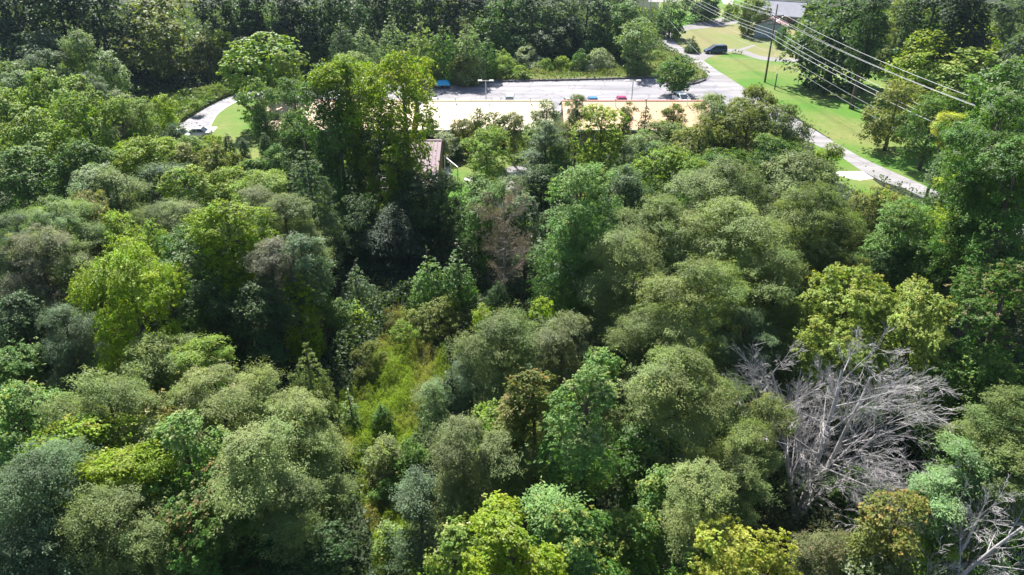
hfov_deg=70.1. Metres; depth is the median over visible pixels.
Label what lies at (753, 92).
broadleaf tree
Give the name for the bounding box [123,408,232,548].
maple tree
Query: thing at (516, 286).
undergrowth
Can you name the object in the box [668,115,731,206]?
broadleaf tree
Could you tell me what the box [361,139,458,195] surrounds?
house
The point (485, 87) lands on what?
lamp post
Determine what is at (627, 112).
broadleaf tree
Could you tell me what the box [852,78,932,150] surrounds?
broadleaf tree
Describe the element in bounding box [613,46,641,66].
shrub
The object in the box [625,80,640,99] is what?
lamp post
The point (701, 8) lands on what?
broadleaf tree
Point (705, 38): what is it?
lawn
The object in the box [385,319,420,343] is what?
shrub
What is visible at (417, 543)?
locust tree
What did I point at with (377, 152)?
broadleaf tree
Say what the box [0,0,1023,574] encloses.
ground
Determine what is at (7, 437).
broadleaf tree
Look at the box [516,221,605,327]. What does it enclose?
broadleaf tree
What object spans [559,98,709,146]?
apartment building
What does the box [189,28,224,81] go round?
broadleaf tree
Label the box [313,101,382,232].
broadleaf tree
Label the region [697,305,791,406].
locust tree
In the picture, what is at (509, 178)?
broadleaf tree
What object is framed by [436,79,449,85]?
tarpaulin
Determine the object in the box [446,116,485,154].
broadleaf tree
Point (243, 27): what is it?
broadleaf tree
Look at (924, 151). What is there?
broadleaf tree
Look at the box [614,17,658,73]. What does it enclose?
broadleaf tree
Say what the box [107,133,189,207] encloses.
broadleaf tree
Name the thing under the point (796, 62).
power line
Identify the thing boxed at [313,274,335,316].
broadleaf tree
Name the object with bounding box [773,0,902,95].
broadleaf tree
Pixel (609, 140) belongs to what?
maple tree
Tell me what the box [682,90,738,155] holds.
locust tree
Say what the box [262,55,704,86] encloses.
verge
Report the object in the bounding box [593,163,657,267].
locust tree
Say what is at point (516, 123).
broadleaf tree
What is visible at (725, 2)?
driveway
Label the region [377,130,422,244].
maple tree
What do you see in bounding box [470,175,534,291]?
bare tree
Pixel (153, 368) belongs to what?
broadleaf tree
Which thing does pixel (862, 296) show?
maple tree
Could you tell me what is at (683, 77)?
broadleaf tree
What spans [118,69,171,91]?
broadleaf tree
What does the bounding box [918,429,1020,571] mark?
broadleaf tree
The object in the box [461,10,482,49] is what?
broadleaf tree
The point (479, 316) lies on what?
shrub
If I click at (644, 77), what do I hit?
kerb
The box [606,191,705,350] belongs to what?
locust tree
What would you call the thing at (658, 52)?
shrub
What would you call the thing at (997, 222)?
broadleaf tree
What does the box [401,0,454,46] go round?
broadleaf tree
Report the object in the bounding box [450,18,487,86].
broadleaf tree
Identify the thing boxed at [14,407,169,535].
broadleaf tree
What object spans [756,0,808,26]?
house
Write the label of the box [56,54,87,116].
broadleaf tree
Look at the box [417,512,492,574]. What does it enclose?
maple tree
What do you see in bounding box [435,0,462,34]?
broadleaf tree
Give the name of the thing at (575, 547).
maple tree
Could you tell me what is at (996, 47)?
broadleaf tree
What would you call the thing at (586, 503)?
broadleaf tree
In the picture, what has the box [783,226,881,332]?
locust tree
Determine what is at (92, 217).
broadleaf tree
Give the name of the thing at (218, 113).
kerb
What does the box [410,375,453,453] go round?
locust tree
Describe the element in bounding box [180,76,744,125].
parking lot
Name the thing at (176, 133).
locust tree
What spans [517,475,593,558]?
broadleaf tree
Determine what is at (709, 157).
broadleaf tree
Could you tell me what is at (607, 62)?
shrub
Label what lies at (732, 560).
maple tree
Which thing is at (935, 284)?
broadleaf tree
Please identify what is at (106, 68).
broadleaf tree
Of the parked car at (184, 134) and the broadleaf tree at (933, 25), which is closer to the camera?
the parked car at (184, 134)
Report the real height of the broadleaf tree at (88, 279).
13.841 m
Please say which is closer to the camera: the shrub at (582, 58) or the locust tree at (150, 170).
the locust tree at (150, 170)
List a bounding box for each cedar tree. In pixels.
[222,133,238,183]
[237,137,254,181]
[258,132,274,179]
[364,404,397,440]
[482,281,513,340]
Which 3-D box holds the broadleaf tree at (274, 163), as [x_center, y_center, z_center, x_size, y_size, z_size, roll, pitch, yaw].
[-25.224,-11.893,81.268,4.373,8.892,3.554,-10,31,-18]
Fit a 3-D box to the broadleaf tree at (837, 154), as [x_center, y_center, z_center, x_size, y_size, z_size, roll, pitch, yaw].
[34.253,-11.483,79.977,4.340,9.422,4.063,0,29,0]
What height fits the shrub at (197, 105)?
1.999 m
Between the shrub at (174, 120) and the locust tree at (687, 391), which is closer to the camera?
the locust tree at (687, 391)
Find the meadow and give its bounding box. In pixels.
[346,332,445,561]
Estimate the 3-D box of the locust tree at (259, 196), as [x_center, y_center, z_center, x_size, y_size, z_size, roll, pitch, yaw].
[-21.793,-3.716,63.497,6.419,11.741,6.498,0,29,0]
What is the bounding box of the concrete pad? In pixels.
[179,127,216,140]
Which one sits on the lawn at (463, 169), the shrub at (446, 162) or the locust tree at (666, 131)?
the shrub at (446, 162)
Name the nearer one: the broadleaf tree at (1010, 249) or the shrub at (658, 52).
the broadleaf tree at (1010, 249)
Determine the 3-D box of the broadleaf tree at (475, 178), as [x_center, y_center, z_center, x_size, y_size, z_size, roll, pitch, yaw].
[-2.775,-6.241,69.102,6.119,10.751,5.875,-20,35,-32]
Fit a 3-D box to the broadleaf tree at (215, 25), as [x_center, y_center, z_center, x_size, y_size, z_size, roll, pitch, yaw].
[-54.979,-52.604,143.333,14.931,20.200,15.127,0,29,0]
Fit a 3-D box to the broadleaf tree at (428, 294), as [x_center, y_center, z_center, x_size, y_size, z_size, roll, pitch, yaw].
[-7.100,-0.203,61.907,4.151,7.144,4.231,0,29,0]
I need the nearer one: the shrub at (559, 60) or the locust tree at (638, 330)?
the locust tree at (638, 330)
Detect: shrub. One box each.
[120,119,159,138]
[142,111,168,134]
[164,114,178,128]
[188,97,204,109]
[196,133,227,159]
[308,309,347,356]
[350,340,392,383]
[358,431,407,487]
[365,474,408,504]
[369,517,412,573]
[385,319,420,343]
[389,435,433,489]
[414,119,439,138]
[434,130,463,156]
[443,150,449,166]
[447,146,468,161]
[464,118,529,153]
[469,303,494,333]
[496,54,513,76]
[503,63,532,79]
[505,135,532,154]
[510,42,548,69]
[522,119,552,145]
[528,295,557,321]
[535,58,554,73]
[543,130,578,161]
[550,55,578,71]
[571,48,590,70]
[579,47,617,72]
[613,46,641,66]
[652,49,667,60]
[722,0,739,16]
[772,24,791,48]
[820,397,926,485]
[821,461,888,532]
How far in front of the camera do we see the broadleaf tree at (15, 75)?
94.55 m
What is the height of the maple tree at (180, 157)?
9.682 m
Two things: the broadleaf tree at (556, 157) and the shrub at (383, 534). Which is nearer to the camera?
the shrub at (383, 534)
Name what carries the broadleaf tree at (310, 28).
on the verge
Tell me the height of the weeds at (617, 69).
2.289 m
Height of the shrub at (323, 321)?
4.369 m
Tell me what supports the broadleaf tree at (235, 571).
on the ground at (616, 504)
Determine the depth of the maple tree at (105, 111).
81.89 m
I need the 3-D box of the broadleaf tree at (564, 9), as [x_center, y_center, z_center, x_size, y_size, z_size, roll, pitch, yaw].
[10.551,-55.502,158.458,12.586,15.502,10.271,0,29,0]
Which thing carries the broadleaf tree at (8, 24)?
on the ground at (616, 504)
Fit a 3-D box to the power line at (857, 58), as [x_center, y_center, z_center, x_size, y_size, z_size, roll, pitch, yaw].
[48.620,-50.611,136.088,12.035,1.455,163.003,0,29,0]
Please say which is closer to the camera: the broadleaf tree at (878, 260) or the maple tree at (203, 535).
the maple tree at (203, 535)
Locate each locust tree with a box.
[0,207,63,328]
[0,222,116,371]
[0,422,117,574]
[0,504,102,574]
[5,193,138,284]
[26,363,191,493]
[32,302,111,406]
[40,234,122,356]
[45,475,207,574]
[66,161,134,215]
[85,168,156,249]
[105,89,138,141]
[128,195,223,287]
[135,159,195,237]
[151,355,292,488]
[153,121,200,159]
[194,400,350,565]
[217,182,291,273]
[237,235,313,370]
[242,383,359,520]
[243,463,342,574]
[245,191,336,310]
[292,433,369,560]
[343,202,432,291]
[375,461,452,574]
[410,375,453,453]
[423,408,503,559]
[423,471,492,573]
[438,299,542,433]
[440,344,490,426]
[472,426,540,562]
[510,308,594,452]
[513,118,569,195]
[520,98,559,166]
[558,93,591,177]
[571,214,673,369]
[590,378,657,504]
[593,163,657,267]
[600,301,691,386]
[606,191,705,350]
[616,128,666,208]
[617,337,752,496]
[621,250,759,421]
[634,117,703,195]
[647,455,742,574]
[651,153,782,291]
[667,187,807,354]
[680,368,759,465]
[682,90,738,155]
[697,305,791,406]
[701,410,790,490]
[711,446,785,561]
[722,243,812,415]
[728,391,800,498]
[744,180,884,331]
[756,149,846,263]
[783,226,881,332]
[787,513,867,574]
[869,0,934,74]
[932,380,1023,573]
[945,434,1023,574]
[995,31,1023,92]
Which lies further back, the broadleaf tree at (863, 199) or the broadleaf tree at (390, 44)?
the broadleaf tree at (390, 44)
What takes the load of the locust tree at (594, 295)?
on the ground at (616, 504)
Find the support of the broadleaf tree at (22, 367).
on the ground at (616, 504)
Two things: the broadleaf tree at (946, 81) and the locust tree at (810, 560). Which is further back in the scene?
the broadleaf tree at (946, 81)
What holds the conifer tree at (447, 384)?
on the ground at (616, 504)
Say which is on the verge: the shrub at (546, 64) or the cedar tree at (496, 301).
the shrub at (546, 64)
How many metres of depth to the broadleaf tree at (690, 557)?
30.54 m
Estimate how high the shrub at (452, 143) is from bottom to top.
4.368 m
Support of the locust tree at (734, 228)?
on the ground at (616, 504)
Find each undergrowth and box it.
[0,0,1023,213]
[0,188,1023,574]
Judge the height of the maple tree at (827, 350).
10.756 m
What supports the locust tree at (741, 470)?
on the ground at (616, 504)
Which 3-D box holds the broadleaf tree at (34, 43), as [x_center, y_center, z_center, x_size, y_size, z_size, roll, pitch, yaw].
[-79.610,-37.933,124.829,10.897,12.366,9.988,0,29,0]
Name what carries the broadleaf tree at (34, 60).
on the ground at (616, 504)
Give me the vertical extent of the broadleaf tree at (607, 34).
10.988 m
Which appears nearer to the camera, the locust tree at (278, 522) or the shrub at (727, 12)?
the locust tree at (278, 522)
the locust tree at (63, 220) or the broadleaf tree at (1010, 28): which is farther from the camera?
the broadleaf tree at (1010, 28)
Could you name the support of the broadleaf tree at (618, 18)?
on the verge
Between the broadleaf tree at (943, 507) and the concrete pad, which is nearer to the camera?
the broadleaf tree at (943, 507)
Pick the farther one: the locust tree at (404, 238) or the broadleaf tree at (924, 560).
the locust tree at (404, 238)
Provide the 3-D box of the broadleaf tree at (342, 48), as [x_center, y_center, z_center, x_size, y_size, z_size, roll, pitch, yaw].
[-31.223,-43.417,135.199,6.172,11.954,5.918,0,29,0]
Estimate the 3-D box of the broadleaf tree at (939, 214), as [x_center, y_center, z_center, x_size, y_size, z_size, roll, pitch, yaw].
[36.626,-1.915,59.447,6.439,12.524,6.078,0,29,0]
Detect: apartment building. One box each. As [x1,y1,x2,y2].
[264,100,421,146]
[418,97,552,146]
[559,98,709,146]
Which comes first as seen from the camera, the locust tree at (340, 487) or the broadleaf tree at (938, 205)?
the locust tree at (340, 487)
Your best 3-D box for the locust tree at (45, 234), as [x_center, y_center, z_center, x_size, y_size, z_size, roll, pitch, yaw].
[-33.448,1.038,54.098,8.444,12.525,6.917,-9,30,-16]
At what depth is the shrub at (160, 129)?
106.07 m
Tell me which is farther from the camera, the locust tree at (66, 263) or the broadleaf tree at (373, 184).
the broadleaf tree at (373, 184)
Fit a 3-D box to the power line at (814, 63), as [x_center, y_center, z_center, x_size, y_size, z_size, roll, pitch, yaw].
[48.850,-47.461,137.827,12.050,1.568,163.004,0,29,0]
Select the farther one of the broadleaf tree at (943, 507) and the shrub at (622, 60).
the shrub at (622, 60)
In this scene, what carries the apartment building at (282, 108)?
on the ground at (616, 504)
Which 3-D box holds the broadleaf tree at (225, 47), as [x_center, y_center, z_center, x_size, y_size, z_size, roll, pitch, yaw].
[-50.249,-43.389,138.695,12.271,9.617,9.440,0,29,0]
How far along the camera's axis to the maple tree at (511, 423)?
36.84 m
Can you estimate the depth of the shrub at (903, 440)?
46.80 m
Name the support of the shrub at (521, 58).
on the verge
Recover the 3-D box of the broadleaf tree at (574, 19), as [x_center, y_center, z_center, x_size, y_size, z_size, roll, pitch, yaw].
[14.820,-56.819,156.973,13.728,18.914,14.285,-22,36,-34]
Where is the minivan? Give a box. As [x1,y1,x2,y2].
[703,44,727,53]
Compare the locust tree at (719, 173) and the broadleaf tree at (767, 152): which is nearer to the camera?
the locust tree at (719, 173)
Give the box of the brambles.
[340,310,448,574]
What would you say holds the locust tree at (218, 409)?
on the ground at (616, 504)
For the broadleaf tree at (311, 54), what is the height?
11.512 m
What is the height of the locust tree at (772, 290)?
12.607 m
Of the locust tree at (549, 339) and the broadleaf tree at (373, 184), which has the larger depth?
the broadleaf tree at (373, 184)
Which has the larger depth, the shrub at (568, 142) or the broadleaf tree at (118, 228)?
the shrub at (568, 142)
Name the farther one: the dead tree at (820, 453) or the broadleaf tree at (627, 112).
the broadleaf tree at (627, 112)
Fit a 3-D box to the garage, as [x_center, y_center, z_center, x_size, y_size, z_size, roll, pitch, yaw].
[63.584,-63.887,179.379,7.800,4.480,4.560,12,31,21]
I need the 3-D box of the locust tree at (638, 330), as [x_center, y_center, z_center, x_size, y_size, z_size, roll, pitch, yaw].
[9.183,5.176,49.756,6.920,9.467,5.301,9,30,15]
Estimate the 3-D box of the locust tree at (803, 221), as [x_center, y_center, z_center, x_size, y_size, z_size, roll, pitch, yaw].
[23.196,-2.113,58.845,11.145,13.437,8.846,0,29,0]
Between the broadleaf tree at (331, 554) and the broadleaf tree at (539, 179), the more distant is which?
the broadleaf tree at (539, 179)
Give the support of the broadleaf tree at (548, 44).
on the verge
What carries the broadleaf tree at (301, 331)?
on the ground at (616, 504)
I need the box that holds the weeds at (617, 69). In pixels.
[245,43,705,82]
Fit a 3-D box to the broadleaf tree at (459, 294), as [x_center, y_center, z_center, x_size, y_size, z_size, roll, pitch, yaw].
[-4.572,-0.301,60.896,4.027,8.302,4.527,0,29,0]
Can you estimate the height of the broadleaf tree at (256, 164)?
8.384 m
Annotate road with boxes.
[649,0,681,1]
[663,33,1018,272]
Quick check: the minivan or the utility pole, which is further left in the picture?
the minivan
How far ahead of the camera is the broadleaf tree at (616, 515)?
32.06 m
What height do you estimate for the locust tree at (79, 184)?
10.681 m
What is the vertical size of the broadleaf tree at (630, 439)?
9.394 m
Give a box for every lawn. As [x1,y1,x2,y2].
[204,100,290,168]
[442,147,552,203]
[659,0,754,27]
[673,21,794,58]
[703,54,980,191]
[813,144,919,206]
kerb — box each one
[208,99,246,128]
[341,76,705,84]
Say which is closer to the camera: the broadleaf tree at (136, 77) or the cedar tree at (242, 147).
the cedar tree at (242, 147)
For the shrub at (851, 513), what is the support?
on the ground at (616, 504)
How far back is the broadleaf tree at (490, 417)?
38.10 m
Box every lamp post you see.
[478,80,493,99]
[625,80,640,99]
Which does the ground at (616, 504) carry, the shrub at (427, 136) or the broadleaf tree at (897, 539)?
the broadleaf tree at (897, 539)
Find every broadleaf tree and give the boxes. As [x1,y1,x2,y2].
[0,0,58,89]
[0,59,46,155]
[0,285,67,398]
[0,336,50,427]
[0,375,79,540]
[6,27,74,88]
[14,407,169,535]
[15,0,103,74]
[23,47,75,122]
[52,0,154,86]
[54,442,160,530]
[56,25,102,135]
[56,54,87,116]
[59,67,114,145]
[62,230,188,408]
[68,189,120,300]
[91,50,140,129]
[93,0,218,88]
[97,209,150,319]
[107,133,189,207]
[115,329,198,418]
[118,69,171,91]
[119,438,186,501]
[120,96,159,160]
[122,388,175,491]
[132,217,191,324]
[143,219,258,352]
[151,92,179,135]
[160,68,220,90]
[169,333,242,425]
[170,197,283,339]
[172,135,210,188]
[174,271,254,376]
[187,549,251,574]
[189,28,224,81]
[193,0,266,55]
[210,29,232,80]
[211,517,293,574]
[216,273,296,385]
[217,34,271,79]
[219,0,305,69]
[225,168,295,235]
[232,77,284,157]
[235,155,273,191]
[262,142,304,195]
[268,0,337,66]
[269,231,339,357]
[273,76,319,186]
[275,24,327,77]
[275,109,323,202]
[277,265,328,364]
[280,518,363,574]
[293,62,360,209]
[298,0,370,59]
[301,51,389,204]
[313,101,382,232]
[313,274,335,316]
[320,297,364,341]
[328,19,355,70]
[330,192,388,277]
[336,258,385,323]
[338,0,395,47]
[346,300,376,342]
[350,24,382,79]
[356,111,413,206]
[356,150,384,216]
[362,47,443,216]
[369,0,428,48]
[377,12,409,79]
[387,168,446,255]
[399,294,468,348]
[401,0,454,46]
[404,15,442,85]
[404,247,447,320]
[409,164,468,254]
[426,19,461,83]
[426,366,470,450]
[434,0,496,47]
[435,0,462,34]
[435,239,480,328]
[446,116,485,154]
[446,167,509,269]
[448,51,483,87]
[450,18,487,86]
[456,176,511,289]
[459,124,516,185]
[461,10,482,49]
[465,398,519,488]
[467,108,485,151]
[468,0,537,57]
[476,32,498,79]
[480,111,507,160]
[483,0,574,52]
[485,16,538,59]
[490,46,517,68]
[499,111,525,165]
[499,190,553,282]
[500,174,537,211]
[506,163,579,229]
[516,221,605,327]
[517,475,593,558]
[526,452,611,530]
[528,21,573,61]
[538,145,577,205]
[538,161,624,341]
[542,0,580,58]
[548,0,613,57]
[567,26,614,58]
[586,0,638,29]
[586,12,629,58]
[591,538,638,574]
[593,505,661,574]
[609,0,643,55]
[609,415,686,554]
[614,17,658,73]
[616,101,639,164]
[627,461,694,574]
[631,140,714,232]
[633,99,652,158]
[651,53,698,92]
[654,0,688,39]
[656,103,689,142]
[664,535,723,574]
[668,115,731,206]
[681,0,722,21]
[685,147,759,215]
[711,97,782,188]
[727,82,778,149]
[733,0,771,34]
[737,131,806,202]
[753,102,816,165]
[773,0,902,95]
[809,141,846,203]
[827,543,913,574]
[842,484,932,574]
[843,183,926,267]
[844,0,893,109]
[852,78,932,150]
[853,196,943,328]
[853,240,922,313]
[874,28,972,106]
[884,233,968,346]
[886,0,981,94]
[893,87,967,169]
[899,466,978,557]
[900,531,961,574]
[907,149,970,259]
[912,46,1003,123]
[913,87,1023,316]
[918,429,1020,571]
[922,173,956,300]
[922,194,1001,301]
[923,110,970,203]
[925,14,1019,89]
[929,0,1017,93]
[943,134,1023,365]
[944,54,1023,188]
[951,211,1023,304]
[976,0,1023,82]
[992,509,1023,574]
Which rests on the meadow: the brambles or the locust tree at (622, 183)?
the brambles
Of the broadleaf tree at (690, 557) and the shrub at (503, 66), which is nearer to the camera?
the broadleaf tree at (690, 557)
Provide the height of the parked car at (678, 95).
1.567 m
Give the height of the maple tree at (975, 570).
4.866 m
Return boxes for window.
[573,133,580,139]
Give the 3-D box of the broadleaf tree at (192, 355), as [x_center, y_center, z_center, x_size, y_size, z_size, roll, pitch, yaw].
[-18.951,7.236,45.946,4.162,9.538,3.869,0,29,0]
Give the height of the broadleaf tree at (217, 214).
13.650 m
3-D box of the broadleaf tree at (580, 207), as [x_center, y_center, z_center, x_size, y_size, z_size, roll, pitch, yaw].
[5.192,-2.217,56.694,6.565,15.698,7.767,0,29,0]
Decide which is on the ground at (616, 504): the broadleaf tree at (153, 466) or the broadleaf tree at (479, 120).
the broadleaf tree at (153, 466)
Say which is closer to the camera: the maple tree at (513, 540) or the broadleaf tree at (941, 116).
the maple tree at (513, 540)
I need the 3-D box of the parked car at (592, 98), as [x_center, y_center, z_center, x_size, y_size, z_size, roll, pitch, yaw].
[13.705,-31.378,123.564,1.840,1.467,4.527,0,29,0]
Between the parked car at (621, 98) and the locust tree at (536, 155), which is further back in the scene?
the parked car at (621, 98)
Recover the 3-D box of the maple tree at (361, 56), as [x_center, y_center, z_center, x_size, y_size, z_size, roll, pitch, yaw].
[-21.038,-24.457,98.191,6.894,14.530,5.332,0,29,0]
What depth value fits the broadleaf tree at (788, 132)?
84.61 m
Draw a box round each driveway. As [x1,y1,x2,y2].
[670,17,737,30]
[693,49,811,61]
[722,0,733,4]
[738,45,755,49]
[836,171,872,179]
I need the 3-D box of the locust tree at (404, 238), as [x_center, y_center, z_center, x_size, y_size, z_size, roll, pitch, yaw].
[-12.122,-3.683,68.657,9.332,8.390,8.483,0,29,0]
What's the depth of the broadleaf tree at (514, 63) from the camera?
146.18 m
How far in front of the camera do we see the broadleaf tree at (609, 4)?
177.12 m
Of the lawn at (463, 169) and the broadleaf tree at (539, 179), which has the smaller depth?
the broadleaf tree at (539, 179)
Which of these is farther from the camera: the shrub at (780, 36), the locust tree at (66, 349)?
the shrub at (780, 36)
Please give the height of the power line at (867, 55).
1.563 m
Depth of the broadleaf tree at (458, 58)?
133.90 m
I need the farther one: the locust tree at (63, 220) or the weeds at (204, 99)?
the weeds at (204, 99)
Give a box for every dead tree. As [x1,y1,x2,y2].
[721,322,970,541]
[835,449,1023,574]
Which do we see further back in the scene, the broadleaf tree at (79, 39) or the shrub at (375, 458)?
the broadleaf tree at (79, 39)
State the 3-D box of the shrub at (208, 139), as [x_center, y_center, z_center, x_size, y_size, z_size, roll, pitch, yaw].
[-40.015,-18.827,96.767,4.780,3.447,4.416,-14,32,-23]
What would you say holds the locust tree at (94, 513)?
on the ground at (616, 504)
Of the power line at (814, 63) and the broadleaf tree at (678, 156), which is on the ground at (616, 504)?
the broadleaf tree at (678, 156)
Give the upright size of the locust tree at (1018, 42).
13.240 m
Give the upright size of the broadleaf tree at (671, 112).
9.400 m
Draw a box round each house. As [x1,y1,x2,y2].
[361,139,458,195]
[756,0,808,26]
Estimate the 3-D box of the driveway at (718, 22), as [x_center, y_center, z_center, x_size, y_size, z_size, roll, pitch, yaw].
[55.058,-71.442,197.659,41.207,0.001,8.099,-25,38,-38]
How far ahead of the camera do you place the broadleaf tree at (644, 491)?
34.76 m
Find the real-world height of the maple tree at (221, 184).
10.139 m
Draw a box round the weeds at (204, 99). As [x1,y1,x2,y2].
[144,77,251,135]
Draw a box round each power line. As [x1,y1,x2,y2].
[685,4,918,129]
[689,0,931,121]
[696,1,929,115]
[701,0,958,121]
[725,0,970,104]
[729,1,973,104]
[737,0,981,100]
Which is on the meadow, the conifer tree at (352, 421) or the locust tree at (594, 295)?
the conifer tree at (352, 421)
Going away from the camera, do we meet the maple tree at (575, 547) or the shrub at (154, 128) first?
the maple tree at (575, 547)
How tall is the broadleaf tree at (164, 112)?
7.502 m
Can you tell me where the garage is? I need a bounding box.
[754,16,788,38]
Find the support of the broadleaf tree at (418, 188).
on the ground at (616, 504)
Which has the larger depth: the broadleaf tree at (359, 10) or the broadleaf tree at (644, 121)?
the broadleaf tree at (359, 10)
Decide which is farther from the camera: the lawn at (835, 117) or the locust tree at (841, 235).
the lawn at (835, 117)
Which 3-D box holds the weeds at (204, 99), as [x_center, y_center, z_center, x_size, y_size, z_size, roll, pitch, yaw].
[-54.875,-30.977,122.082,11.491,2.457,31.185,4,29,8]
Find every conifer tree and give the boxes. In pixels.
[283,342,349,443]
[286,140,346,267]
[341,387,362,434]
[682,36,701,53]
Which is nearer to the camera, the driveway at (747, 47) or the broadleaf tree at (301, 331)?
the broadleaf tree at (301, 331)
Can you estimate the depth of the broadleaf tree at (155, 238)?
56.30 m
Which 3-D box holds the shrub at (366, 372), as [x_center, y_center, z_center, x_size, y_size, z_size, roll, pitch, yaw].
[-10.950,5.615,55.129,3.414,3.568,3.898,21,35,33]
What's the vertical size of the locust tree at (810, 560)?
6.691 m
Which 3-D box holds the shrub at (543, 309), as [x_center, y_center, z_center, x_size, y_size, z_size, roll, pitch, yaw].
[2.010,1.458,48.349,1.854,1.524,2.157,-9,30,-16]
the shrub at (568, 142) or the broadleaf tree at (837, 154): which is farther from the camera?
the shrub at (568, 142)
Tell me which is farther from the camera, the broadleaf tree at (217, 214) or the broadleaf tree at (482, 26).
the broadleaf tree at (482, 26)
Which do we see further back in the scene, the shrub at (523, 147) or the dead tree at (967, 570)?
the shrub at (523, 147)
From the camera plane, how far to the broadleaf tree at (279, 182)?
66.44 m
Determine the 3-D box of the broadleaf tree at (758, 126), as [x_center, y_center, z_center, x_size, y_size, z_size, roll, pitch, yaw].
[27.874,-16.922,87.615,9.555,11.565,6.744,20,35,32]
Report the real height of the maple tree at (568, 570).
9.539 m
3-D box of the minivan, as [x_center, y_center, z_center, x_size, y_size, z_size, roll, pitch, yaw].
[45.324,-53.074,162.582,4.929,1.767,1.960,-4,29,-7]
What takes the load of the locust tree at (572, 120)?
on the ground at (616, 504)
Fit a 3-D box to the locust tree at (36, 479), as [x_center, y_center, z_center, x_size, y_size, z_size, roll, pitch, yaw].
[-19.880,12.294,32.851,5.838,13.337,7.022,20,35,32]
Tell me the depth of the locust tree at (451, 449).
34.33 m
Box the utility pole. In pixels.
[764,4,783,82]
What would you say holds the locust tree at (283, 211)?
on the ground at (616, 504)
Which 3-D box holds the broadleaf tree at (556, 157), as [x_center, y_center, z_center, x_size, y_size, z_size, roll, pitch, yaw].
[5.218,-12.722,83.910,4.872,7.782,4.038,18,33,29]
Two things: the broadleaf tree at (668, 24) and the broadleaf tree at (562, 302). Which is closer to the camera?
the broadleaf tree at (562, 302)
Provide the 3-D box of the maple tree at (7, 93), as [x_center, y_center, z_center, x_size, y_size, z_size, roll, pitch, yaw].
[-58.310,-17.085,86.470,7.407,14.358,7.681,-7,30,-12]
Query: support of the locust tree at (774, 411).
on the ground at (616, 504)
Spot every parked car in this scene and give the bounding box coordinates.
[160,129,191,137]
[188,126,212,136]
[504,93,514,99]
[587,96,597,99]
[616,96,626,99]
[672,91,690,99]
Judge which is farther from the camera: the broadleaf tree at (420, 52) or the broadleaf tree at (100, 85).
the broadleaf tree at (420, 52)
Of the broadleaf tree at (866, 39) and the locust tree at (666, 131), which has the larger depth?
the broadleaf tree at (866, 39)
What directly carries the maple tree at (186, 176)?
on the ground at (616, 504)
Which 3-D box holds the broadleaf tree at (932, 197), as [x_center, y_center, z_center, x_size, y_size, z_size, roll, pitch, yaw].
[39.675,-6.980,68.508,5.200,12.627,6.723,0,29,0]
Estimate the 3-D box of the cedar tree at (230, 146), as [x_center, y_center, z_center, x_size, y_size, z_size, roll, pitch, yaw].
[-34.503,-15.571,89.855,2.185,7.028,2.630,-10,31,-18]
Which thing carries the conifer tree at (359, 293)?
on the ground at (616, 504)
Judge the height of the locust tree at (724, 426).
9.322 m
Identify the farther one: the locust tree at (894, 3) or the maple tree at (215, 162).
the locust tree at (894, 3)
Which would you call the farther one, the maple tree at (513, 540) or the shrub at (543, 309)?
the shrub at (543, 309)
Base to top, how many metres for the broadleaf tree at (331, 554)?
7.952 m
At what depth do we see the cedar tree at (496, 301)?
57.14 m
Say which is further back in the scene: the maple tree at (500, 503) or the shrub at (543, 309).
the shrub at (543, 309)
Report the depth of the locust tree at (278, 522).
31.55 m
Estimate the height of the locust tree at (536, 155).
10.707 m
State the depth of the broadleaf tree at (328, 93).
75.03 m
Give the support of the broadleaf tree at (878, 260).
on the ground at (616, 504)
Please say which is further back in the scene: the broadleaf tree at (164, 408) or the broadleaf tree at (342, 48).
the broadleaf tree at (342, 48)
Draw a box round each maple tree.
[0,86,59,185]
[0,101,86,212]
[0,144,70,240]
[12,65,98,166]
[34,84,134,177]
[50,137,125,214]
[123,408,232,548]
[140,456,263,574]
[156,164,221,260]
[167,141,202,190]
[197,141,242,203]
[204,165,256,248]
[215,31,310,124]
[334,50,376,108]
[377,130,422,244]
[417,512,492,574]
[457,505,568,574]
[465,489,529,563]
[479,381,560,528]
[502,367,559,543]
[504,539,576,574]
[524,364,625,532]
[531,501,613,574]
[564,103,629,208]
[581,346,626,499]
[656,170,715,246]
[684,509,803,574]
[788,262,905,427]
[790,313,894,455]
[855,273,963,441]
[911,257,1023,473]
[918,343,1023,464]
[936,518,1016,574]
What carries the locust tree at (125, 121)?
on the ground at (616, 504)
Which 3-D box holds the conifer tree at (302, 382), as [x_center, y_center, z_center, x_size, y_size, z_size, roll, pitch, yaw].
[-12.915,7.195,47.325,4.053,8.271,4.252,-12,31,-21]
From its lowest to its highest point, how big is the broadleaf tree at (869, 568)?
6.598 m
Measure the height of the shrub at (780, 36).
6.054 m
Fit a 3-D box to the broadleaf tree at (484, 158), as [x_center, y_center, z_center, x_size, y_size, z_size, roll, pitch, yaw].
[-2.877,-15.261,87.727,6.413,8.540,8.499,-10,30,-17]

